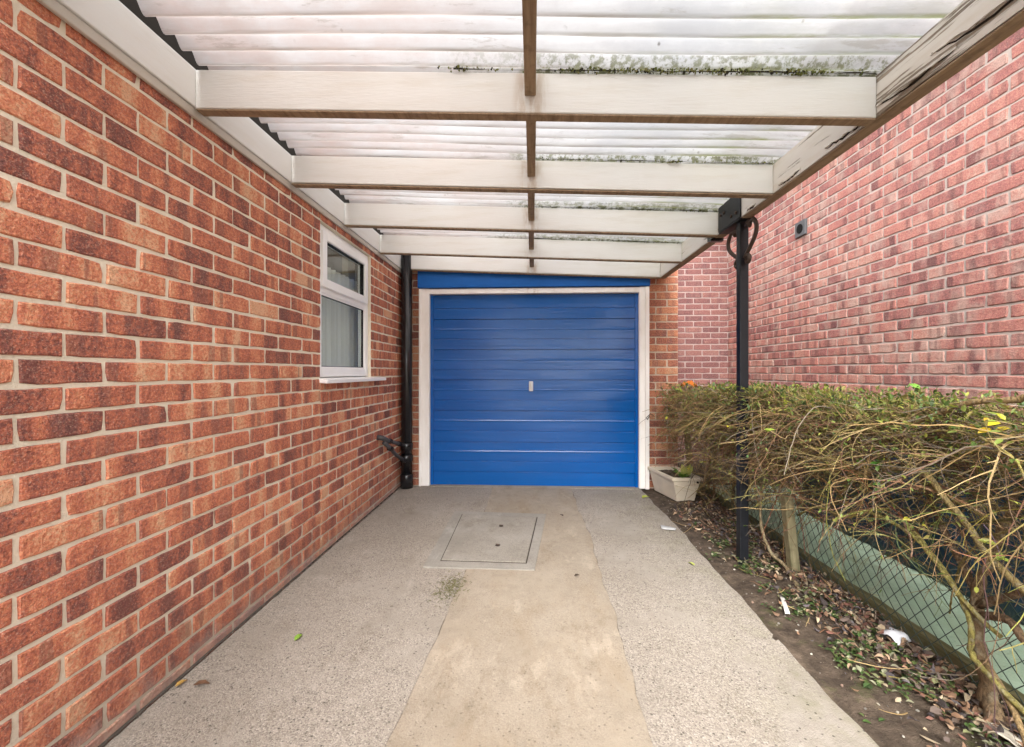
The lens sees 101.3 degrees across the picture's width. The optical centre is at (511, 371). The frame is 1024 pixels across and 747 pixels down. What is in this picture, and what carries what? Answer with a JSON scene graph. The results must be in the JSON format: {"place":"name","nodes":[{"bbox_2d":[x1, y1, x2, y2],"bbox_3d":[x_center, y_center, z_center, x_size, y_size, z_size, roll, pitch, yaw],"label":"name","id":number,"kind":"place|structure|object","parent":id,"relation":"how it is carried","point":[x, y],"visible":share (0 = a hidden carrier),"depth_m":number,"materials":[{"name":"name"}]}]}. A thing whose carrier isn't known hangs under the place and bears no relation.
{"place":"outdoors","nodes":[
{"label":"outdoors","id":0,"kind":"place"},
{"bbox_2d":[104,486,878,746],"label":"driveway","id":1,"kind":"structure","parent":0,"point":[711,661],"depth_m":1.76,"materials":[{"name":"concrete"}]},
{"bbox_2d":[194,680,209,684],"bbox_3d":[-1.159,1.161,1.568,0.056,0.012,0.025,0,0,-19],"label":"fallen leaf","id":2,"kind":"object","parent":1,"relation":"on","point":[202,682],"visible":1,"depth_m":1.57,"materials":[{"name":"brown plant"}]},
{"bbox_2d":[98,487,398,746],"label":"wall foot dirt","id":3,"kind":"structure","parent":1,"relation":"on","point":[120,729],"depth_m":1.71,"materials":[{"name":"black soil"}]},
{"bbox_2d":[294,634,301,640],"bbox_3d":[-0.938,1.161,1.843,0.024,0.012,0.051,0,0,3],"label":"fallen leaf","id":4,"kind":"object","parent":1,"relation":"on","point":[297,636],"visible":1,"depth_m":1.84,"materials":[{"name":"green plant"}]},
{"bbox_2d":[385,487,492,745],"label":"joint dirt","id":5,"kind":"structure","parent":1,"relation":"on","point":[429,651],"depth_m":1.73,"materials":[{"name":"brown soil"}]},
{"bbox_2d":[425,570,471,605],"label":"weeds","id":6,"kind":"object","parent":1,"relation":"on","point":[452,585],"visible":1,"depth_m":2.27,"materials":[{"name":"green plant"}]},
{"bbox_2d":[423,511,545,570],"bbox_3d":[-0.125,1.167,2.982,0.764,0.046,1.012,0,0,3],"label":"manhole cover","id":7,"kind":"object","parent":1,"relation":"on","point":[489,540],"visible":0.98,"depth_m":2.85,"materials":[{"name":"concrete"}]},
{"bbox_2d":[385,487,653,746],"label":"concrete strip","id":8,"kind":"object","parent":1,"relation":"attached to","point":[525,658],"visible":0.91,"depth_m":1.70,"materials":[{"name":"beige concrete"}]},
{"bbox_2d":[428,484,639,489],"bbox_3d":[0.215,1.176,4.312,2.130,0.028,0.165,0,0,3],"label":"door threshold","id":9,"kind":"object","parent":1,"relation":"on","point":[528,486],"depth_m":4.26,"materials":[{"name":"concrete"}]},
{"bbox_2d":[660,525,675,530],"bbox_3d":[1.163,1.162,3.134,0.112,0.017,0.074,0,0,24],"label":"paper scrap","id":10,"kind":"object","parent":1,"relation":"on","point":[667,527],"visible":1,"depth_m":3.12,"materials":[{"name":"white paper"}]},
{"bbox_2d":[678,461,770,484],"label":"soil","id":11,"kind":"structure","parent":0,"point":[696,469],"depth_m":4.85,"materials":[{"name":"brown soil"}]},
{"bbox_2d":[641,489,1019,746],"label":"soil bed","id":12,"kind":"object","parent":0,"point":[889,731],"visible":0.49,"depth_m":1.70,"materials":[{"name":"brown soil"}]},
{"bbox_2d":[36,0,1023,564],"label":"carport","id":13,"kind":"object","parent":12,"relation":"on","point":[628,138],"visible":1,"depth_m":1.61,"materials":[{"name":"beige paint"}]},
{"bbox_2d":[648,466,702,500],"bbox_3d":[1.511,1.044,3.929,0.292,0.221,0.492,0,0,-6],"label":"planter","id":14,"kind":"object","parent":12,"relation":"on","point":[665,481],"visible":0.81,"depth_m":3.80,"materials":[{"name":"concrete"}]},
{"bbox_2d":[671,464,692,477],"bbox_3d":[1.536,0.893,3.798,0.194,0.134,0.189,0,0,-35],"label":"potted plant","id":15,"kind":"object","parent":14,"relation":"on","point":[681,474],"visible":0.87,"depth_m":3.77,"materials":[{"name":"green plant"}]},
{"bbox_2d":[779,595,789,613],"bbox_3d":[1.339,1.141,2.063,0.021,0.010,0.174,0,0,25],"label":"paper scrap","id":16,"kind":"object","parent":12,"relation":"on","point":[786,609],"visible":1,"depth_m":2.04,"materials":[{"name":"white paper"}]},
{"bbox_2d":[663,500,982,742],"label":"pebbles","id":17,"kind":"object","parent":12,"relation":"on","point":[865,708],"visible":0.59,"depth_m":1.91,"materials":[{"name":"grey stone"}]},
{"bbox_2d":[638,380,1023,745],"bbox_3d":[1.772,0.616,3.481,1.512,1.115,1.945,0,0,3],"label":"hedge","id":18,"kind":"object","parent":12,"relation":"on","point":[681,396],"visible":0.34,"depth_m":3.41,"materials":[{"name":"green plant"}]},
{"bbox_2d":[680,380,696,387],"bbox_3d":[1.699,0.116,4.042,0.134,0.074,0.105,0,0,3],"label":"cloth scrap","id":19,"kind":"object","parent":18,"relation":"on","point":[691,382],"visible":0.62,"depth_m":4.01,"materials":[{"name":"orange fabric"}]},
{"bbox_2d":[671,490,1018,732],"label":"fallen twigs","id":20,"kind":"object","parent":12,"relation":"on","point":[847,628],"visible":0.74,"depth_m":1.80,"materials":[{"name":"brown plant"}]},
{"bbox_2d":[669,490,1023,746],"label":"dead leaf litter","id":21,"kind":"object","parent":12,"relation":"on","point":[917,651],"visible":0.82,"depth_m":1.82,"materials":[{"name":"brown plant"}]},
{"bbox_2d":[878,627,910,645],"bbox_3d":[1.616,1.111,1.783,0.081,0.039,0.108,0,0,-10],"label":"plastic scrap","id":22,"kind":"object","parent":21,"relation":"on","point":[895,635],"visible":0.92,"depth_m":1.76,"materials":[{"name":"white plastic"}]},
{"bbox_2d":[693,516,1023,746],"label":"ground cover","id":23,"kind":"object","parent":12,"relation":"on","point":[867,684],"visible":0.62,"depth_m":1.70,"materials":[{"name":"green plant"}]},
{"bbox_2d":[975,722,1021,746],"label":"broken crock","id":24,"kind":"object","parent":12,"relation":"on","point":[1009,737],"visible":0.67,"depth_m":1.28,"materials":[{"name":"white ceramic"}]},
{"bbox_2d":[705,485,1023,693],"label":"neighbour path","id":25,"kind":"structure","parent":0,"point":[1010,673],"depth_m":2.20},
{"bbox_2d":[798,418,1023,624],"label":"tarpaulin","id":26,"kind":"object","parent":25,"relation":"on","point":[1009,611],"visible":0.08,"depth_m":2.31,"materials":[{"name":"plastic"}]},
{"label":"ground","id":27,"kind":"structure","parent":0,"visible":0},
{"bbox_2d":[0,0,400,746],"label":"house","id":28,"kind":"structure","parent":27,"relation":"on","point":[200,368],"depth_m":1.48,"materials":[{"name":"brick"}]},
{"bbox_2d":[319,224,385,383],"bbox_3d":[-1.267,-0.430,3.183,0.258,1.200,1.082,0,0,3],"label":"window","id":29,"kind":"structure","parent":28,"relation":"in","point":[340,301],"depth_m":3.19,"materials":[{"name":"white plastic"}]},
{"bbox_2d":[376,255,412,488],"bbox_3d":[-1.109,-0.030,3.976,0.125,2.400,0.684,0,0,9],"label":"drainpipe","id":30,"kind":"object","parent":28,"relation":"attached to","point":[405,457],"visible":0.95,"depth_m":4.20,"materials":[{"name":"black plastic"}]},
{"bbox_2d":[412,270,677,489],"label":"garage","id":31,"kind":"structure","parent":27,"relation":"on","point":[537,380],"depth_m":4.28,"materials":[{"name":"brick"}]},
{"bbox_2d":[430,293,637,486],"bbox_3d":[0.215,0.188,4.273,2.114,1.964,0.104,0,0,3],"label":"garage door","id":32,"kind":"structure","parent":31,"relation":"in","point":[536,389],"depth_m":4.29,"materials":[{"name":"blue paint"}]},
{"bbox_2d":[678,27,1023,492],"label":"neighbour house","id":33,"kind":"structure","parent":27,"relation":"on","point":[899,265],"depth_m":2.90,"materials":[{"name":"brick"}]},
{"bbox_2d":[795,218,806,238],"bbox_3d":[2.705,-1.341,3.933,0.028,0.142,0.150,0,0,3],"label":"flue vent","id":34,"kind":"object","parent":33,"relation":"attached to","point":[801,228],"visible":1,"depth_m":3.91,"materials":[{"name":"grey metal"}]},
{"bbox_2d":[681,405,1023,715],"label":"chain link fence","id":35,"kind":"object","parent":27,"relation":"on","point":[922,637],"visible":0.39,"depth_m":1.92,"materials":[{"name":"green metal"}]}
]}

